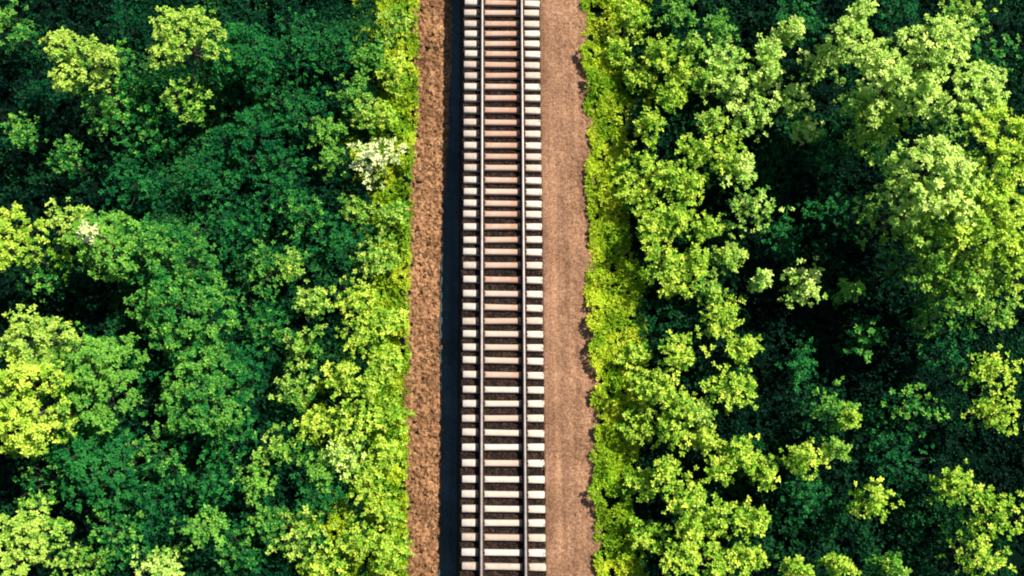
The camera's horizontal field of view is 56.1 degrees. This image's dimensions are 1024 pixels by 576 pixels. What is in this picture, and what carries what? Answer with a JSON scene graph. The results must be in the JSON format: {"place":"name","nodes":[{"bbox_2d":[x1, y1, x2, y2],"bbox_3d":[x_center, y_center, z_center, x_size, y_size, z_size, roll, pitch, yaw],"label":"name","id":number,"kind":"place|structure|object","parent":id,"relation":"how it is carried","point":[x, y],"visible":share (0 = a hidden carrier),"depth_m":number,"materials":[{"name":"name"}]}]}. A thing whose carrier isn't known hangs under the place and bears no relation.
{"place":"outdoors","nodes":[
{"label":"outdoors","id":0,"kind":"place"},
{"bbox_2d":[402,0,453,575],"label":"gravel path","id":1,"kind":"structure","parent":0,"point":[430,204],"depth_m":36.06,"materials":[{"name":"brown gravel"}]},
{"bbox_2d":[0,0,1023,575],"bbox_3d":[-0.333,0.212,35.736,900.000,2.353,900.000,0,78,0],"label":"ground","id":2,"kind":"structure","parent":0,"point":[96,184],"depth_m":35.50,"materials":[{"name":"green plant"}]},
{"bbox_2d":[0,110,61,163],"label":"shrub","id":3,"kind":"object","parent":2,"relation":"on","point":[26,133],"visible":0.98,"depth_m":34.85,"materials":[{"name":"green plant"}]},
{"bbox_2d":[0,201,74,281],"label":"broadleaf tree","id":4,"kind":"object","parent":2,"relation":"on","point":[6,241],"visible":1,"depth_m":31.89,"materials":[{"name":"green plant"}]},
{"bbox_2d":[0,488,75,575],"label":"broadleaf tree","id":5,"kind":"object","parent":2,"relation":"on","point":[27,530],"visible":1,"depth_m":30.48,"materials":[{"name":"green plant"}]},
{"bbox_2d":[13,69,66,123],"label":"shrub","id":6,"kind":"object","parent":2,"relation":"on","point":[36,94],"visible":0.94,"depth_m":36.28,"materials":[{"name":"green plant"}]},
{"bbox_2d":[0,303,95,372],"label":"broadleaf tree","id":7,"kind":"object","parent":2,"relation":"on","point":[41,352],"visible":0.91,"depth_m":31.10,"materials":[{"name":"green plant"}]},
{"bbox_2d":[0,348,101,459],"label":"broadleaf tree","id":8,"kind":"object","parent":2,"relation":"on","point":[25,402],"visible":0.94,"depth_m":30.66,"materials":[{"name":"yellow plant"}]},
{"bbox_2d":[0,0,145,575],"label":"undergrowth","id":9,"kind":"object","parent":2,"relation":"on","point":[101,146],"visible":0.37,"depth_m":36.42,"materials":[{"name":"green plant"}]},
{"bbox_2d":[38,26,134,119],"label":"broadleaf tree","id":10,"kind":"object","parent":2,"relation":"on","point":[61,38],"visible":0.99,"depth_m":33.27,"materials":[{"name":"green plant"}]},
{"bbox_2d":[31,331,158,435],"bbox_3d":[-14.054,3.324,33.171,3.844,5.123,3.718,0,78,0],"label":"broadleaf tree","id":11,"kind":"object","parent":2,"relation":"on","point":[108,380],"visible":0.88,"depth_m":31.60,"materials":[{"name":"green plant"}]},
{"bbox_2d":[52,424,154,517],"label":"broadleaf tree","id":12,"kind":"object","parent":2,"relation":"on","point":[77,466],"visible":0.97,"depth_m":31.94,"materials":[{"name":"green plant"}]},
{"bbox_2d":[80,78,139,141],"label":"shrub","id":13,"kind":"object","parent":2,"relation":"on","point":[100,105],"visible":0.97,"depth_m":35.20,"materials":[{"name":"green plant"}]},
{"bbox_2d":[63,209,165,282],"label":"broadleaf tree","id":14,"kind":"object","parent":2,"relation":"on","point":[115,230],"visible":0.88,"depth_m":32.64,"materials":[{"name":"green plant"}]},
{"bbox_2d":[84,495,153,575],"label":"shrub","id":15,"kind":"object","parent":2,"relation":"on","point":[123,535],"visible":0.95,"depth_m":32.20,"materials":[{"name":"green plant"}]},
{"bbox_2d":[113,49,161,109],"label":"shrub","id":16,"kind":"object","parent":2,"relation":"on","point":[137,81],"visible":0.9,"depth_m":35.77,"materials":[{"name":"green plant"}]},
{"bbox_2d":[98,134,179,212],"bbox_3d":[-13.780,-4.152,35.936,2.881,2.945,2.960,0,78,0],"label":"shrub","id":17,"kind":"object","parent":2,"relation":"on","point":[139,179],"visible":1,"depth_m":35.39,"materials":[{"name":"green plant"}]},
{"bbox_2d":[103,92,186,163],"bbox_3d":[-13.491,-6.037,36.258,2.907,3.268,2.668,0,78,0],"label":"shrub","id":18,"kind":"object","parent":2,"relation":"on","point":[147,132],"visible":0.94,"depth_m":35.56,"materials":[{"name":"green plant"}]},
{"bbox_2d":[113,470,190,537],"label":"shrub","id":19,"kind":"object","parent":2,"relation":"on","point":[152,490],"visible":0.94,"depth_m":33.03,"materials":[{"name":"green plant"}]},
{"bbox_2d":[130,542,188,575],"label":"shrub","id":20,"kind":"object","parent":2,"relation":"on","point":[160,569],"visible":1,"depth_m":31.61,"materials":[{"name":"green plant"}]},
{"bbox_2d":[121,421,205,486],"bbox_3d":[-11.871,5.779,33.226,2.905,4.254,2.245,0,78,0],"label":"shrub","id":21,"kind":"object","parent":2,"relation":"on","point":[162,465],"visible":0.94,"depth_m":32.50,"materials":[{"name":"green plant"}]},
{"bbox_2d":[119,219,227,307],"bbox_3d":[-11.880,-0.706,34.303,3.577,4.426,3.269,0,78,0],"label":"broadleaf tree","id":22,"kind":"object","parent":2,"relation":"on","point":[155,249],"visible":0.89,"depth_m":33.02,"materials":[{"name":"green plant"}]},
{"bbox_2d":[123,268,244,374],"bbox_3d":[-11.336,1.254,33.854,4.060,4.657,3.738,0,78,0],"label":"broadleaf tree","id":23,"kind":"object","parent":2,"relation":"on","point":[196,316],"visible":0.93,"depth_m":32.40,"materials":[{"name":"green plant"}]},
{"bbox_2d":[159,74,214,132],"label":"shrub","id":24,"kind":"object","parent":2,"relation":"on","point":[196,106],"visible":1,"depth_m":35.09,"materials":[{"name":"green plant"}]},
{"bbox_2d":[145,5,241,107],"bbox_3d":[-11.705,-8.501,35.506,3.122,5.539,2.635,-32,80,-6],"label":"broadleaf tree","id":25,"kind":"object","parent":2,"relation":"on","point":[177,38],"visible":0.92,"depth_m":33.69,"materials":[{"name":"green plant"}]},
{"bbox_2d":[169,504,237,552],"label":"shrub","id":26,"kind":"object","parent":2,"relation":"on","point":[212,527],"visible":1,"depth_m":31.82,"materials":[{"name":"green plant"}]},
{"bbox_2d":[154,334,258,458],"bbox_3d":[-10.480,3.662,33.539,3.711,4.358,3.616,38,81,7],"label":"broadleaf tree","id":27,"kind":"object","parent":2,"relation":"on","point":[209,381],"visible":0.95,"depth_m":32.37,"materials":[{"name":"green plant"}]},
{"bbox_2d":[170,137,245,207],"bbox_3d":[-11.202,-3.908,35.631,2.520,3.309,2.364,-38,81,-7],"label":"shrub","id":28,"kind":"object","parent":2,"relation":"on","point":[200,174],"visible":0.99,"depth_m":35.03,"materials":[{"name":"green plant"}]},
{"bbox_2d":[179,458,242,514],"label":"shrub","id":29,"kind":"object","parent":2,"relation":"on","point":[204,488],"visible":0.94,"depth_m":33.16,"materials":[{"name":"green plant"}]},
{"bbox_2d":[177,198,271,261],"bbox_3d":[-10.144,-2.252,35.413,2.813,2.999,2.671,36,81,7],"label":"shrub","id":30,"kind":"object","parent":2,"relation":"on","point":[230,236],"visible":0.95,"depth_m":34.76,"materials":[{"name":"green plant"}]},
{"bbox_2d":[201,407,270,469],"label":"shrub","id":31,"kind":"object","parent":2,"relation":"on","point":[233,437],"visible":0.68,"depth_m":33.40,"materials":[{"name":"green plant"}]},
{"bbox_2d":[94,0,380,575],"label":"undergrowth","id":32,"kind":"object","parent":2,"relation":"on","point":[168,212],"visible":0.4,"depth_m":35.75,"materials":[{"name":"green plant"}]},
{"bbox_2d":[215,520,267,573],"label":"shrub","id":33,"kind":"object","parent":2,"relation":"on","point":[248,551],"visible":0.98,"depth_m":32.74,"materials":[{"name":"green plant"}]},
{"bbox_2d":[201,21,289,96],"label":"broadleaf tree","id":34,"kind":"object","parent":2,"relation":"on","point":[239,52],"visible":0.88,"depth_m":35.44,"materials":[{"name":"green plant"}]},
{"bbox_2d":[229,449,281,508],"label":"shrub","id":35,"kind":"object","parent":2,"relation":"on","point":[258,483],"visible":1,"depth_m":32.87,"materials":[{"name":"green plant"}]},
{"bbox_2d":[205,105,306,184],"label":"broadleaf tree","id":36,"kind":"object","parent":2,"relation":"on","point":[263,129],"visible":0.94,"depth_m":35.49,"materials":[{"name":"green plant"}]},
{"bbox_2d":[227,285,296,352],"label":"shrub","id":37,"kind":"object","parent":2,"relation":"on","point":[266,318],"visible":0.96,"depth_m":33.95,"materials":[{"name":"green plant"}]},
{"bbox_2d":[246,503,293,550],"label":"shrub","id":38,"kind":"object","parent":2,"relation":"on","point":[274,517],"visible":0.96,"depth_m":32.92,"materials":[{"name":"green plant"}]},
{"bbox_2d":[241,145,312,227],"bbox_3d":[-8.660,-3.654,35.777,2.502,2.736,3.263,0,78,0],"label":"shrub","id":39,"kind":"object","parent":2,"relation":"on","point":[283,184],"visible":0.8,"depth_m":35.21,"materials":[{"name":"green plant"}]},
{"bbox_2d":[245,230,309,298],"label":"shrub","id":40,"kind":"object","parent":2,"relation":"on","point":[266,261],"visible":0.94,"depth_m":34.40,"materials":[{"name":"green plant"}]},
{"bbox_2d":[256,72,333,140],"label":"shrub","id":41,"kind":"object","parent":2,"relation":"on","point":[294,113],"visible":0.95,"depth_m":36.01,"materials":[{"name":"green plant"}]},
{"bbox_2d":[271,188,329,237],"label":"shrub","id":42,"kind":"object","parent":2,"relation":"on","point":[318,224],"visible":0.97,"depth_m":34.86,"materials":[{"name":"green plant"}]},
{"bbox_2d":[273,323,327,371],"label":"shrub","id":43,"kind":"object","parent":2,"relation":"on","point":[295,349],"visible":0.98,"depth_m":34.01,"materials":[{"name":"green plant"}]},
{"bbox_2d":[265,505,336,567],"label":"shrub","id":44,"kind":"object","parent":2,"relation":"on","point":[301,526],"visible":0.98,"depth_m":32.74,"materials":[{"name":"green plant"}]},
{"bbox_2d":[262,7,348,82],"bbox_3d":[-8.022,-9.067,36.677,3.047,2.941,2.672,-43,82,-8],"label":"shrub","id":45,"kind":"object","parent":2,"relation":"on","point":[303,38],"visible":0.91,"depth_m":36.13,"materials":[{"name":"green plant"}]},
{"bbox_2d":[289,462,347,524],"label":"shrub","id":46,"kind":"object","parent":2,"relation":"on","point":[322,497],"visible":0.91,"depth_m":33.27,"materials":[{"name":"green plant"}]},
{"bbox_2d":[298,214,378,269],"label":"shrub","id":47,"kind":"object","parent":2,"relation":"on","point":[335,236],"visible":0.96,"depth_m":35.04,"materials":[{"name":"green plant"}]},
{"bbox_2d":[323,275,385,323],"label":"shrub","id":48,"kind":"object","parent":2,"relation":"on","point":[353,302],"visible":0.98,"depth_m":34.52,"materials":[{"name":"green plant"}]},
{"bbox_2d":[290,0,419,575],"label":"verge weeds","id":49,"kind":"object","parent":2,"relation":"on","point":[378,197],"visible":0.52,"depth_m":35.70,"materials":[{"name":"green plant"}]},
{"bbox_2d":[327,393,382,458],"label":"shrub","id":50,"kind":"object","parent":2,"relation":"on","point":[349,412],"visible":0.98,"depth_m":33.19,"materials":[{"name":"green plant"}]},
{"bbox_2d":[324,514,395,564],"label":"shrub","id":51,"kind":"object","parent":2,"relation":"on","point":[359,540],"visible":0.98,"depth_m":32.72,"materials":[{"name":"green plant"}]},
{"bbox_2d":[334,313,390,358],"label":"shrub","id":52,"kind":"object","parent":2,"relation":"on","point":[363,332],"visible":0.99,"depth_m":34.26,"materials":[{"name":"green plant"}]},
{"bbox_2d":[341,447,389,505],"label":"shrub","id":53,"kind":"object","parent":2,"relation":"on","point":[368,476],"visible":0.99,"depth_m":33.38,"materials":[{"name":"green plant"}]},
{"bbox_2d":[347,136,408,190],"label":"shrub","id":54,"kind":"object","parent":2,"relation":"on","point":[379,159],"visible":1,"depth_m":35.10,"materials":[{"name":"beige plant"}]},
{"bbox_2d":[349,232,406,278],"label":"shrub","id":55,"kind":"object","parent":2,"relation":"on","point":[373,248],"visible":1,"depth_m":34.92,"materials":[{"name":"green plant"}]},
{"bbox_2d":[438,0,460,575],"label":"drainage ditch","id":56,"kind":"object","parent":2,"relation":"on","point":[448,546],"visible":0.9,"depth_m":35.65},
{"bbox_2d":[457,0,545,575],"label":"ballast bed","id":57,"kind":"object","parent":2,"relation":"on","point":[462,381],"visible":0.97,"depth_m":34.45,"materials":[{"name":"brown gravel"}]},
{"bbox_2d":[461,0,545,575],"bbox_3d":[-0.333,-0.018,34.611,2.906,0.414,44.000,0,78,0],"label":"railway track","id":58,"kind":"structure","parent":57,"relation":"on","point":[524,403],"depth_m":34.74,"materials":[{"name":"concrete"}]},
{"bbox_2d":[539,0,602,575],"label":"gravel shoulder","id":59,"kind":"object","parent":2,"relation":"on","point":[553,336],"visible":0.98,"depth_m":34.57,"materials":[{"name":"brown gravel"}]},
{"bbox_2d":[578,0,659,575],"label":"verge weeds","id":60,"kind":"object","parent":2,"relation":"on","point":[604,82],"visible":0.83,"depth_m":34.47,"materials":[{"name":"green plant"}]},
{"bbox_2d":[613,400,664,449],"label":"shrub","id":61,"kind":"object","parent":2,"relation":"on","point":[644,424],"visible":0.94,"depth_m":32.80,"materials":[{"name":"green plant"}]},
{"bbox_2d":[611,139,668,202],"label":"shrub","id":62,"kind":"object","parent":2,"relation":"on","point":[647,160],"visible":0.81,"depth_m":34.66,"materials":[{"name":"green plant"}]},
{"bbox_2d":[614,175,666,224],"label":"shrub","id":63,"kind":"object","parent":2,"relation":"on","point":[631,198],"visible":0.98,"depth_m":34.23,"materials":[{"name":"green plant"}]},
{"bbox_2d":[627,362,680,408],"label":"shrub","id":64,"kind":"object","parent":2,"relation":"on","point":[660,395],"visible":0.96,"depth_m":32.39,"materials":[{"name":"green plant"}]},
{"bbox_2d":[640,234,686,285],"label":"shrub","id":65,"kind":"object","parent":2,"relation":"on","point":[671,255],"visible":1,"depth_m":33.32,"materials":[{"name":"green plant"}]},
{"bbox_2d":[653,524,703,575],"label":"shrub","id":66,"kind":"object","parent":2,"relation":"on","point":[674,557],"visible":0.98,"depth_m":31.03,"materials":[{"name":"green plant"}]},
{"bbox_2d":[653,196,705,242],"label":"shrub","id":67,"kind":"object","parent":2,"relation":"on","point":[679,216],"visible":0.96,"depth_m":33.47,"materials":[{"name":"green plant"}]},
{"bbox_2d":[661,465,707,528],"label":"shrub","id":68,"kind":"object","parent":2,"relation":"on","point":[685,503],"visible":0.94,"depth_m":31.40,"materials":[{"name":"green plant"}]},
{"bbox_2d":[657,325,715,371],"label":"shrub","id":69,"kind":"object","parent":2,"relation":"on","point":[675,361],"visible":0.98,"depth_m":32.44,"materials":[{"name":"green plant"}]},
{"bbox_2d":[685,531,742,575],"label":"shrub","id":70,"kind":"object","parent":2,"relation":"on","point":[723,567],"visible":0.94,"depth_m":31.02,"materials":[{"name":"green plant"}]},
{"bbox_2d":[697,278,745,345],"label":"shrub","id":71,"kind":"object","parent":2,"relation":"on","point":[721,316],"visible":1,"depth_m":32.80,"materials":[{"name":"green plant"}]},
{"bbox_2d":[697,126,751,192],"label":"shrub","id":72,"kind":"object","parent":2,"relation":"on","point":[720,166],"visible":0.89,"depth_m":33.70,"materials":[{"name":"green plant"}]},
{"bbox_2d":[699,358,758,415],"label":"shrub","id":73,"kind":"object","parent":2,"relation":"on","point":[736,388],"visible":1,"depth_m":31.99,"materials":[{"name":"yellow plant"}]},
{"bbox_2d":[713,63,763,111],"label":"shrub","id":74,"kind":"object","parent":2,"relation":"on","point":[741,84],"visible":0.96,"depth_m":34.25,"materials":[{"name":"green plant"}]},
{"bbox_2d":[725,95,775,150],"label":"shrub","id":75,"kind":"object","parent":2,"relation":"on","point":[748,113],"visible":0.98,"depth_m":33.96,"materials":[{"name":"green plant"}]},
{"bbox_2d":[719,185,794,237],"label":"shrub","id":76,"kind":"object","parent":2,"relation":"on","point":[755,205],"visible":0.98,"depth_m":33.35,"materials":[{"name":"green plant"}]},
{"bbox_2d":[765,75,815,124],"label":"shrub","id":77,"kind":"object","parent":2,"relation":"on","point":[784,102],"visible":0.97,"depth_m":33.85,"materials":[{"name":"green plant"}]},
{"bbox_2d":[767,256,827,309],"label":"shrub","id":78,"kind":"object","parent":2,"relation":"on","point":[808,281],"visible":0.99,"depth_m":32.59,"materials":[{"name":"green plant"}]},
{"bbox_2d":[774,437,830,480],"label":"shrub","id":79,"kind":"object","parent":2,"relation":"on","point":[802,455],"visible":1,"depth_m":31.13,"materials":[{"name":"green plant"}]},
{"bbox_2d":[624,0,1023,575],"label":"undergrowth","id":80,"kind":"object","parent":2,"relation":"on","point":[829,242],"visible":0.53,"depth_m":34.25,"materials":[{"name":"green plant"}]},
{"bbox_2d":[802,124,854,186],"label":"shrub","id":81,"kind":"object","parent":2,"relation":"on","point":[828,161],"visible":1,"depth_m":33.91,"materials":[{"name":"green plant"}]},
{"bbox_2d":[796,172,861,241],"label":"shrub","id":82,"kind":"object","parent":2,"relation":"on","point":[820,216],"visible":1,"depth_m":33.67,"materials":[{"name":"green plant"}]},
{"bbox_2d":[809,15,873,93],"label":"broadleaf tree","id":83,"kind":"object","parent":2,"relation":"on","point":[841,39],"visible":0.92,"depth_m":32.01,"materials":[{"name":"green plant"}]},
{"bbox_2d":[832,315,889,363],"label":"shrub","id":84,"kind":"object","parent":2,"relation":"on","point":[859,337],"visible":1,"depth_m":32.51,"materials":[{"name":"green plant"}]},
{"bbox_2d":[836,89,909,166],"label":"broadleaf tree","id":85,"kind":"object","parent":2,"relation":"on","point":[860,134],"visible":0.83,"depth_m":32.12,"materials":[{"name":"green plant"}]},
{"bbox_2d":[845,476,904,523],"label":"shrub","id":86,"kind":"object","parent":2,"relation":"on","point":[874,505],"visible":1,"depth_m":30.93,"materials":[{"name":"green plant"}]},
{"bbox_2d":[833,24,949,141],"bbox_3d":[12.804,-6.429,32.926,3.678,6.556,3.432,0,78,0],"label":"broadleaf tree","id":87,"kind":"object","parent":2,"relation":"on","point":[874,63],"visible":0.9,"depth_m":30.59,"materials":[{"name":"green plant"}]},
{"bbox_2d":[851,171,933,250],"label":"broadleaf tree","id":88,"kind":"object","parent":2,"relation":"on","point":[894,220],"visible":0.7,"depth_m":30.28,"materials":[{"name":"green plant"}]},
{"bbox_2d":[855,420,934,497],"bbox_3d":[12.924,5.884,32.771,2.613,2.668,2.189,29,80,6],"label":"shrub","id":89,"kind":"object","parent":2,"relation":"on","point":[895,452],"visible":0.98,"depth_m":32.45,"materials":[{"name":"green plant"}]},
{"bbox_2d":[879,383,949,441],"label":"shrub","id":90,"kind":"object","parent":2,"relation":"on","point":[914,404],"visible":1,"depth_m":32.06,"materials":[{"name":"green plant"}]},
{"bbox_2d":[853,134,985,237],"bbox_3d":[13.086,-2.954,32.251,2.963,7.421,3.227,10,79,2],"label":"broadleaf tree","id":91,"kind":"object","parent":2,"relation":"on","point":[948,156],"visible":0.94,"depth_m":29.36,"materials":[{"name":"green plant"}]},
{"bbox_2d":[874,211,966,292],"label":"broadleaf tree","id":92,"kind":"object","parent":2,"relation":"on","point":[932,261],"visible":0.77,"depth_m":30.37,"materials":[{"name":"green plant"}]},
{"bbox_2d":[879,13,978,107],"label":"broadleaf tree","id":93,"kind":"object","parent":2,"relation":"on","point":[938,31],"visible":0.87,"depth_m":29.98,"materials":[{"name":"green plant"}]},
{"bbox_2d":[913,327,975,384],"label":"shrub","id":94,"kind":"object","parent":2,"relation":"on","point":[945,351],"visible":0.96,"depth_m":32.76,"materials":[{"name":"green plant"}]},
{"bbox_2d":[879,176,1023,276],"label":"broadleaf tree","id":95,"kind":"object","parent":2,"relation":"on","point":[985,224],"visible":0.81,"depth_m":29.51,"materials":[{"name":"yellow plant"}]},
{"bbox_2d":[903,59,1011,152],"bbox_3d":[14.606,-5.675,32.847,2.428,6.788,2.376,0,78,0],"label":"broadleaf tree","id":96,"kind":"object","parent":2,"relation":"on","point":[993,85],"visible":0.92,"depth_m":30.20,"materials":[{"name":"green plant"}]},
{"bbox_2d":[924,458,994,512],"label":"shrub","id":97,"kind":"object","parent":2,"relation":"on","point":[955,481],"visible":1,"depth_m":31.12,"materials":[{"name":"green plant"}]},
{"bbox_2d":[908,245,1011,328],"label":"broadleaf tree","id":98,"kind":"object","parent":2,"relation":"on","point":[959,280],"visible":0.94,"depth_m":30.33,"materials":[{"name":"green plant"}]},
{"bbox_2d":[935,520,1016,575],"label":"shrub","id":99,"kind":"object","parent":2,"relation":"on","point":[980,554],"visible":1,"depth_m":30.22,"materials":[{"name":"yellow plant"}]},
{"bbox_2d":[934,99,1023,204],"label":"broadleaf tree","id":100,"kind":"object","parent":2,"relation":"on","point":[999,149],"visible":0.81,"depth_m":29.66,"materials":[{"name":"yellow plant"}]},
{"bbox_2d":[949,343,1023,393],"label":"shrub","id":101,"kind":"object","parent":2,"relation":"on","point":[986,366],"visible":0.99,"depth_m":31.41,"materials":[{"name":"green plant"}]},
{"bbox_2d":[957,377,1021,436],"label":"shrub","id":102,"kind":"object","parent":2,"relation":"on","point":[986,410],"visible":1,"depth_m":31.37,"materials":[{"name":"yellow plant"}]},
{"bbox_2d":[957,485,1023,534],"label":"shrub","id":103,"kind":"object","parent":2,"relation":"on","point":[1002,508],"visible":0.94,"depth_m":30.55,"materials":[{"name":"green plant"}]},
{"bbox_2d":[962,230,1023,298],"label":"broadleaf tree","id":104,"kind":"object","parent":2,"relation":"on","point":[1015,245],"visible":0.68,"depth_m":29.46,"materials":[{"name":"green plant"}]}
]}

